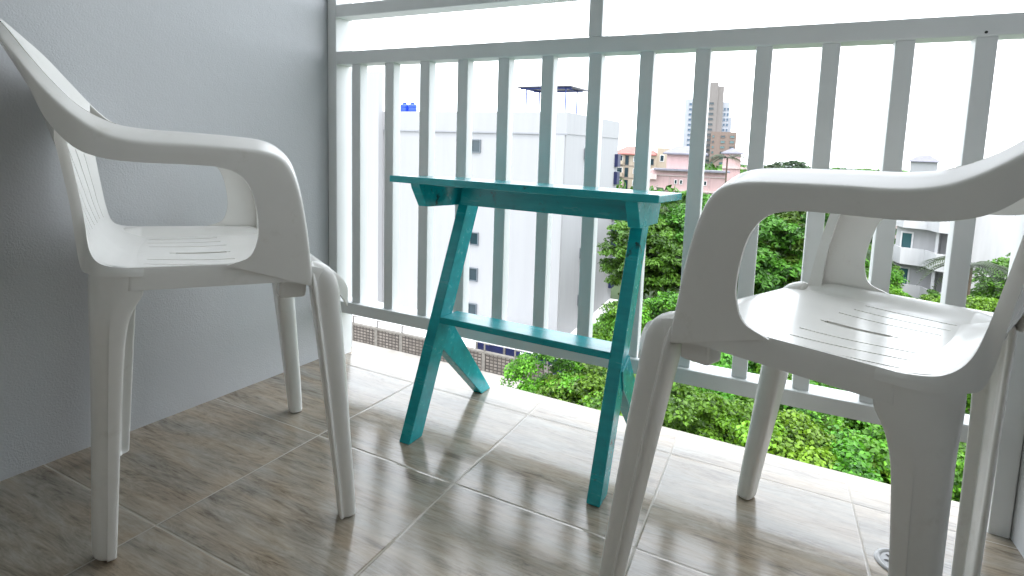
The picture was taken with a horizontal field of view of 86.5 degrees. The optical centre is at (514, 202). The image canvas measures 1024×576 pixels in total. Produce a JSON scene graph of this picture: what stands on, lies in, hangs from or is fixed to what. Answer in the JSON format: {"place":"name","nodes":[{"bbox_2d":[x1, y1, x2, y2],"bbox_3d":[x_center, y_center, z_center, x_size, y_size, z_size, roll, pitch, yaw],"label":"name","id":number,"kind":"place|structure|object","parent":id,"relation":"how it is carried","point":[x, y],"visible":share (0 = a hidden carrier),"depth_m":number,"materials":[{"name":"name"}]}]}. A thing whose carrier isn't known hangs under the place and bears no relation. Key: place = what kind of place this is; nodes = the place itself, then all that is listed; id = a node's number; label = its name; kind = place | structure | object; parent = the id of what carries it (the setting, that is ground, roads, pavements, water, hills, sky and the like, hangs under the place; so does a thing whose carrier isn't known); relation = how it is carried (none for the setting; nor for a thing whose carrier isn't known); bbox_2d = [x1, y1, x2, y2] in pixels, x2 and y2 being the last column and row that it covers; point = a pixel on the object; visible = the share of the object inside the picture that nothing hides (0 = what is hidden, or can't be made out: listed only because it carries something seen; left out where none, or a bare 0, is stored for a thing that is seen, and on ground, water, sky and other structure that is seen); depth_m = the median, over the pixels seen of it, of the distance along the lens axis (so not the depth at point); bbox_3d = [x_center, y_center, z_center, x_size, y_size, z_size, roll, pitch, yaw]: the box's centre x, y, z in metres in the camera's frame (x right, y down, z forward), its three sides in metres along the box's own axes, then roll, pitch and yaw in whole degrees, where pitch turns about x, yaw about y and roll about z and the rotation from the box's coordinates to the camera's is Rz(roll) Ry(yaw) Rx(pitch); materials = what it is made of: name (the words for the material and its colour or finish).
{"place":"outdoors","nodes":[
{"label":"outdoors","id":0,"kind":"place"},
{"bbox_2d":[0,0,351,480],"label":"wall","id":1,"kind":"structure","parent":0,"point":[256,69],"depth_m":1.34,"materials":[{"name":"grey paint"}]},
{"bbox_2d":[352,340,522,388],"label":"yard","id":2,"kind":"structure","parent":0,"point":[488,376],"depth_m":34.53,"materials":[{"name":"concrete"}]},
{"bbox_2d":[352,299,617,374],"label":"pavement","id":3,"kind":"structure","parent":0,"point":[408,329],"depth_m":40.47,"materials":[{"name":"white concrete"}]},
{"bbox_2d":[473,340,564,374],"bbox_3d":[0.776,9.482,34.867,6.450,1.260,2.630,5,7,25],"label":"carport","id":4,"kind":"object","parent":3,"relation":"on","point":[504,350],"visible":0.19,"depth_m":34.23,"materials":[{"name":"concrete"}]},
{"bbox_2d":[367,71,620,332],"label":"building","id":5,"kind":"structure","parent":0,"point":[570,138],"depth_m":39.96,"materials":[{"name":"paint"}]},
{"bbox_2d":[400,102,407,110],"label":"water tank","id":6,"kind":"object","parent":5,"relation":"on","point":[404,106],"visible":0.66,"depth_m":41.93,"materials":[{"name":"blue plastic"}]},
{"bbox_2d":[408,102,416,110],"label":"water tank","id":7,"kind":"object","parent":5,"relation":"on","point":[412,106],"visible":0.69,"depth_m":41.62,"materials":[{"name":"blue plastic"}]},
{"bbox_2d":[468,302,476,314],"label":"window","id":8,"kind":"structure","parent":5,"relation":"in","point":[472,308],"depth_m":40.41,"materials":[{"name":"glass"}]},
{"bbox_2d":[469,267,477,281],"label":"window","id":9,"kind":"structure","parent":5,"relation":"in","point":[473,272],"depth_m":40.13,"materials":[{"name":"glass"}]},
{"bbox_2d":[470,232,478,245],"bbox_3d":[-2.992,2.641,39.852,0.750,0.950,0.097,5,7,25],"label":"window","id":10,"kind":"structure","parent":5,"relation":"in","point":[474,240],"depth_m":39.82,"materials":[{"name":"glass"}]},
{"bbox_2d":[472,139,480,152],"bbox_3d":[-2.782,-4.066,39.128,0.750,0.950,0.097,5,7,25],"label":"window","id":11,"kind":"structure","parent":5,"relation":"in","point":[476,143],"depth_m":39.12,"materials":[{"name":"glass"}]},
{"bbox_2d":[515,85,587,113],"bbox_3d":[2.588,-6.455,38.388,4.050,3.250,3.600,5,7,25],"label":"rooftop canopy","id":12,"kind":"object","parent":5,"relation":"on","point":[565,88],"visible":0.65,"depth_m":37.79,"materials":[{"name":"blue metal"}]},
{"bbox_2d":[0,347,1023,575],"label":"balcony floor","id":13,"kind":"structure","parent":0,"point":[493,479],"depth_m":1.14,"materials":[{"name":"brown tile"}]},
{"bbox_2d":[0,19,354,561],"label":"plastic armchair","id":14,"kind":"object","parent":13,"relation":"on","point":[258,234],"visible":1,"depth_m":0.93,"materials":[{"name":"white plastic"}]},
{"bbox_2d":[390,175,681,506],"bbox_3d":[0.052,0.284,1.420,0.674,0.666,0.422,5,4,26],"label":"side table","id":15,"kind":"object","parent":13,"relation":"on","point":[638,211],"visible":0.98,"depth_m":1.33,"materials":[{"name":"teal paint"}]},
{"bbox_2d":[328,0,1023,538],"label":"balcony railing","id":16,"kind":"object","parent":13,"relation":"on","point":[348,142],"visible":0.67,"depth_m":1.43,"materials":[{"name":"white metal"}]},
{"bbox_2d":[599,140,1023,575],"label":"plastic armchair","id":17,"kind":"object","parent":13,"relation":"on","point":[917,371],"visible":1,"depth_m":0.72,"materials":[{"name":"white plastic"}]},
{"bbox_2d":[874,548,888,570],"bbox_3d":[0.733,0.685,1.031,0.088,0.004,0.088,6,4,37],"label":"floor drain","id":18,"kind":"object","parent":13,"relation":"on","point":[881,556],"visible":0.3,"depth_m":1.05,"materials":[{"name":"metal"}]},
{"bbox_2d":[650,148,669,168],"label":"apartment building","id":19,"kind":"structure","parent":0,"point":[659,159],"depth_m":132.31,"materials":[{"name":"beige paint"}]},
{"bbox_2d":[352,0,1023,170],"label":"sky","id":20,"kind":"structure","parent":0,"point":[939,74],"materials":[{"name":"white"}]},
{"bbox_2d":[683,82,736,166],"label":"tower block","id":21,"kind":"structure","parent":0,"point":[721,136],"depth_m":330.07,"materials":[{"name":"beige concrete"}]},
{"bbox_2d":[721,148,746,180],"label":"pink pavilion","id":22,"kind":"structure","parent":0,"point":[734,172],"depth_m":111.04,"materials":[{"name":"pink paint"}]},
{"bbox_2d":[573,164,969,414],"bbox_3d":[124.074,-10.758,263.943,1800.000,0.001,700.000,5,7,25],"label":"ground","id":23,"kind":"structure","parent":0,"point":[615,290],"depth_m":52.16,"materials":[{"name":"green plant"}]},
{"bbox_2d":[352,315,552,381],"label":"boundary wall","id":24,"kind":"structure","parent":23,"relation":"on","point":[485,361],"depth_m":35.23,"materials":[{"name":"grey concrete"}]},
{"bbox_2d":[500,352,607,404],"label":"tree","id":25,"kind":"object","parent":23,"relation":"on","point":[527,365],"visible":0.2,"depth_m":16.53,"materials":[{"name":"green plant"}]},
{"bbox_2d":[535,363,635,413],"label":"tree","id":26,"kind":"object","parent":23,"relation":"on","point":[590,381],"visible":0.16,"depth_m":14.86,"materials":[{"name":"green plant"}]},
{"bbox_2d":[593,301,653,374],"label":"tree","id":27,"kind":"object","parent":23,"relation":"on","point":[603,317],"visible":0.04,"depth_m":20.39,"materials":[{"name":"green plant"}]},
{"bbox_2d":[617,146,634,188],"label":"apartment building","id":28,"kind":"structure","parent":23,"relation":"on","point":[625,169],"depth_m":130.34,"materials":[{"name":"beige paint"}]},
{"bbox_2d":[624,167,628,176],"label":"window","id":29,"kind":"structure","parent":28,"relation":"in","point":[626,169],"depth_m":130.36,"materials":[{"name":"grey glass"}]},
{"bbox_2d":[625,155,628,164],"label":"window","id":30,"kind":"structure","parent":28,"relation":"in","point":[626,156],"depth_m":130.04,"materials":[{"name":"grey glass"}]},
{"bbox_2d":[592,301,673,341],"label":"tree","id":31,"kind":"object","parent":23,"relation":"on","point":[598,334],"visible":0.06,"depth_m":19.87,"materials":[{"name":"green plant"}]},
{"bbox_2d":[597,218,682,297],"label":"tree","id":32,"kind":"object","parent":23,"relation":"on","point":[612,264],"visible":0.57,"depth_m":26.61,"materials":[{"name":"green plant"}]},
{"bbox_2d":[599,206,684,308],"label":"tree","id":33,"kind":"object","parent":23,"relation":"on","point":[614,278],"visible":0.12,"depth_m":27.00,"materials":[{"name":"green plant"}]},
{"bbox_2d":[577,374,748,442],"bbox_3d":[3.382,8.351,14.076,4.766,8.152,4.779,-1,7,-27],"label":"tree","id":34,"kind":"object","parent":23,"relation":"on","point":[599,403],"visible":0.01,"depth_m":13.31,"materials":[{"name":"green plant"}]},
{"bbox_2d":[610,291,755,369],"bbox_3d":[6.561,7.566,19.363,5.254,8.779,5.504,-2,7,-30],"label":"tree","id":35,"kind":"object","parent":23,"relation":"on","point":[667,297],"visible":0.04,"depth_m":19.43,"materials":[{"name":"green plant"}]},
{"bbox_2d":[661,190,712,209],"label":"tree","id":36,"kind":"object","parent":23,"relation":"on","point":[672,204],"visible":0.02,"depth_m":43.32,"materials":[{"name":"green plant"}]},
{"bbox_2d":[649,146,729,193],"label":"pink building","id":37,"kind":"structure","parent":23,"relation":"on","point":[674,172],"depth_m":96.03,"materials":[{"name":"pink paint"}]},
{"bbox_2d":[649,194,775,288],"bbox_3d":[10.190,5.089,30.023,7.080,11.644,6.510,1,6,-8],"label":"tree","id":38,"kind":"object","parent":23,"relation":"on","point":[677,214],"visible":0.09,"depth_m":27.52,"materials":[{"name":"green plant"}]},
{"bbox_2d":[705,154,747,182],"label":"palm tree","id":39,"kind":"object","parent":23,"relation":"on","point":[731,157],"visible":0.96,"depth_m":74.82,"materials":[{"name":"green plant"}]},
{"bbox_2d":[662,382,811,455],"bbox_3d":[4.678,8.512,13.630,4.954,8.010,4.728,3,6,15],"label":"tree","id":40,"kind":"object","parent":23,"relation":"on","point":[705,404],"visible":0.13,"depth_m":12.91,"materials":[{"name":"green plant"}]},
{"bbox_2d":[670,352,818,423],"bbox_3d":[5.951,8.297,15.897,4.954,8.031,4.728,0,6,-15],"label":"tree","id":41,"kind":"object","parent":23,"relation":"on","point":[725,361],"visible":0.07,"depth_m":15.21,"materials":[{"name":"green plant"}]},
{"bbox_2d":[681,415,812,459],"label":"tree","id":42,"kind":"object","parent":23,"relation":"on","point":[726,423],"visible":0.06,"depth_m":12.43,"materials":[{"name":"green plant"}]},
{"bbox_2d":[614,163,907,245],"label":"woodland","id":43,"kind":"object","parent":23,"relation":"on","point":[670,189],"visible":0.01,"depth_m":123.17,"materials":[{"name":"green plant"}]},
{"bbox_2d":[737,214,804,294],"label":"tree","id":44,"kind":"object","parent":23,"relation":"on","point":[768,277],"visible":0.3,"depth_m":25.71,"materials":[{"name":"green plant"}]},
{"bbox_2d":[764,164,779,167],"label":"tree","id":45,"kind":"object","parent":23,"relation":"on","point":[771,166],"visible":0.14,"depth_m":119.01,"materials":[{"name":"green plant"}]},
{"bbox_2d":[700,364,848,433],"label":"tree","id":46,"kind":"object","parent":23,"relation":"on","point":[824,425],"visible":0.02,"depth_m":14.11,"materials":[{"name":"green plant"}]},
{"bbox_2d":[772,161,787,165],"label":"tree","id":47,"kind":"object","parent":23,"relation":"on","point":[777,163],"visible":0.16,"depth_m":124.36,"materials":[{"name":"green plant"}]},
{"bbox_2d":[780,160,808,168],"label":"tree","id":48,"kind":"object","parent":23,"relation":"on","point":[796,163],"visible":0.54,"depth_m":117.27,"materials":[{"name":"green plant"}]},
{"bbox_2d":[706,400,890,482],"bbox_3d":[6.579,8.821,12.430,4.532,7.772,4.854,3,6,10],"label":"tree","id":49,"kind":"object","parent":23,"relation":"on","point":[822,456],"visible":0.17,"depth_m":11.90,"materials":[{"name":"green plant"}]},
{"bbox_2d":[732,395,867,435],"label":"tree","id":50,"kind":"object","parent":23,"relation":"on","point":[849,423],"visible":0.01,"depth_m":14.06,"materials":[{"name":"green plant"}]},
{"bbox_2d":[737,211,868,294],"bbox_3d":[13.650,5.435,29.076,7.260,11.373,7.076,0,6,-13],"label":"tree","id":51,"kind":"object","parent":23,"relation":"on","point":[793,216],"visible":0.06,"depth_m":26.78,"materials":[{"name":"green plant"}]},
{"bbox_2d":[777,211,828,226],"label":"tree","id":52,"kind":"object","parent":23,"relation":"on","point":[803,219],"visible":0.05,"depth_m":49.01,"materials":[{"name":"green plant"}]},
{"bbox_2d":[723,425,887,483],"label":"tree","id":53,"kind":"object","parent":23,"relation":"on","point":[857,463],"visible":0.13,"depth_m":11.49,"materials":[{"name":"green plant"}]},
{"bbox_2d":[778,233,868,277],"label":"tree","id":54,"kind":"object","parent":23,"relation":"on","point":[867,271],"depth_m":28.61,"materials":[{"name":"green plant"}]},
{"bbox_2d":[788,375,966,444],"bbox_3d":[9.411,8.642,15.537,5.504,7.636,5.254,7,8,38],"label":"tree","id":55,"kind":"object","parent":23,"relation":"on","point":[812,382],"visible":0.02,"depth_m":14.88,"materials":[{"name":"green plant"}]},
{"bbox_2d":[865,248,904,290],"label":"tree","id":56,"kind":"object","parent":23,"relation":"on","point":[896,267],"visible":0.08,"depth_m":36.77,"materials":[{"name":"green plant"}]},
{"bbox_2d":[865,258,909,296],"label":"tree","id":57,"kind":"object","parent":23,"relation":"on","point":[896,276],"visible":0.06,"depth_m":31.56,"materials":[{"name":"green plant"}]},
{"bbox_2d":[820,385,963,442],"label":"tree","id":58,"kind":"object","parent":23,"relation":"on","point":[859,428],"depth_m":15.73,"materials":[{"name":"green plant"}]},
{"bbox_2d":[889,284,912,297],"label":"tree","id":59,"kind":"object","parent":23,"relation":"on","point":[892,290],"visible":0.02,"depth_m":30.92,"materials":[{"name":"green plant"}]},
{"bbox_2d":[844,423,964,501],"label":"tree","id":60,"kind":"object","parent":23,"relation":"on","point":[877,454],"visible":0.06,"depth_m":11.80,"materials":[{"name":"green plant"}]},
{"bbox_2d":[866,411,969,501],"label":"tree","id":61,"kind":"object","parent":23,"relation":"on","point":[962,449],"visible":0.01,"depth_m":12.23,"materials":[{"name":"green plant"}]},
{"bbox_2d":[916,289,970,306],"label":"tree","id":62,"kind":"object","parent":23,"relation":"on","point":[934,293],"visible":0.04,"depth_m":37.15,"materials":[{"name":"green plant"}]},
{"bbox_2d":[909,294,998,312],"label":"tree","id":63,"kind":"object","parent":23,"relation":"on","point":[985,304],"visible":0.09,"depth_m":23.24,"materials":[{"name":"green plant"}]},
{"bbox_2d":[916,256,1008,303],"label":"palm tree","id":64,"kind":"object","parent":23,"relation":"on","point":[985,266],"visible":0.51,"depth_m":27.37,"materials":[{"name":"green plant"}]},
{"bbox_2d":[965,394,970,413],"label":"tree","id":65,"kind":"object","parent":23,"relation":"on","point":[968,400],"depth_m":17.96,"materials":[{"name":"green plant"}]},
{"bbox_2d":[965,393,971,411],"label":"tree","id":66,"kind":"object","parent":23,"relation":"on","point":[967,403],"depth_m":17.93,"materials":[{"name":"green plant"}]},
{"bbox_2d":[970,252,1010,308],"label":"tree","id":67,"kind":"object","parent":23,"relation":"on","point":[992,289],"visible":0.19,"depth_m":30.35,"materials":[{"name":"green plant"}]},
{"bbox_2d":[741,163,909,170],"bbox_3d":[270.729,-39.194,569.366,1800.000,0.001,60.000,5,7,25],"label":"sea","id":68,"kind":"structure","parent":0,"point":[830,167],"depth_m":556.05,"materials":[{"name":"liquid"}]},
{"bbox_2d":[866,250,894,268],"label":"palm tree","id":69,"kind":"object","parent":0,"point":[868,252],"visible":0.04,"depth_m":35.47,"materials":[{"name":"green plant"}]},
{"bbox_2d":[908,155,941,171],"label":"gabled house","id":70,"kind":"structure","parent":0,"point":[922,163],"depth_m":201.00,"materials":[{"name":"white paint"}]},
{"bbox_2d":[892,215,1015,298],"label":"balcony building","id":71,"kind":"structure","parent":0,"point":[916,243],"depth_m":40.06,"materials":[{"name":"white concrete"}]},
{"bbox_2d":[899,266,909,283],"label":"window","id":72,"kind":"structure","parent":71,"relation":"in","point":[906,270],"depth_m":41.99,"materials":[{"name":"teal glass"}]},
{"bbox_2d":[900,231,913,247],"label":"window","id":73,"kind":"structure","parent":71,"relation":"in","point":[906,239],"depth_m":41.84,"materials":[{"name":"teal glass"}]},
{"bbox_2d":[1010,438,1023,557],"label":"wall","id":74,"kind":"structure","parent":0,"point":[1017,532],"depth_m":1.11,"materials":[{"name":"grey paint"}]}
]}

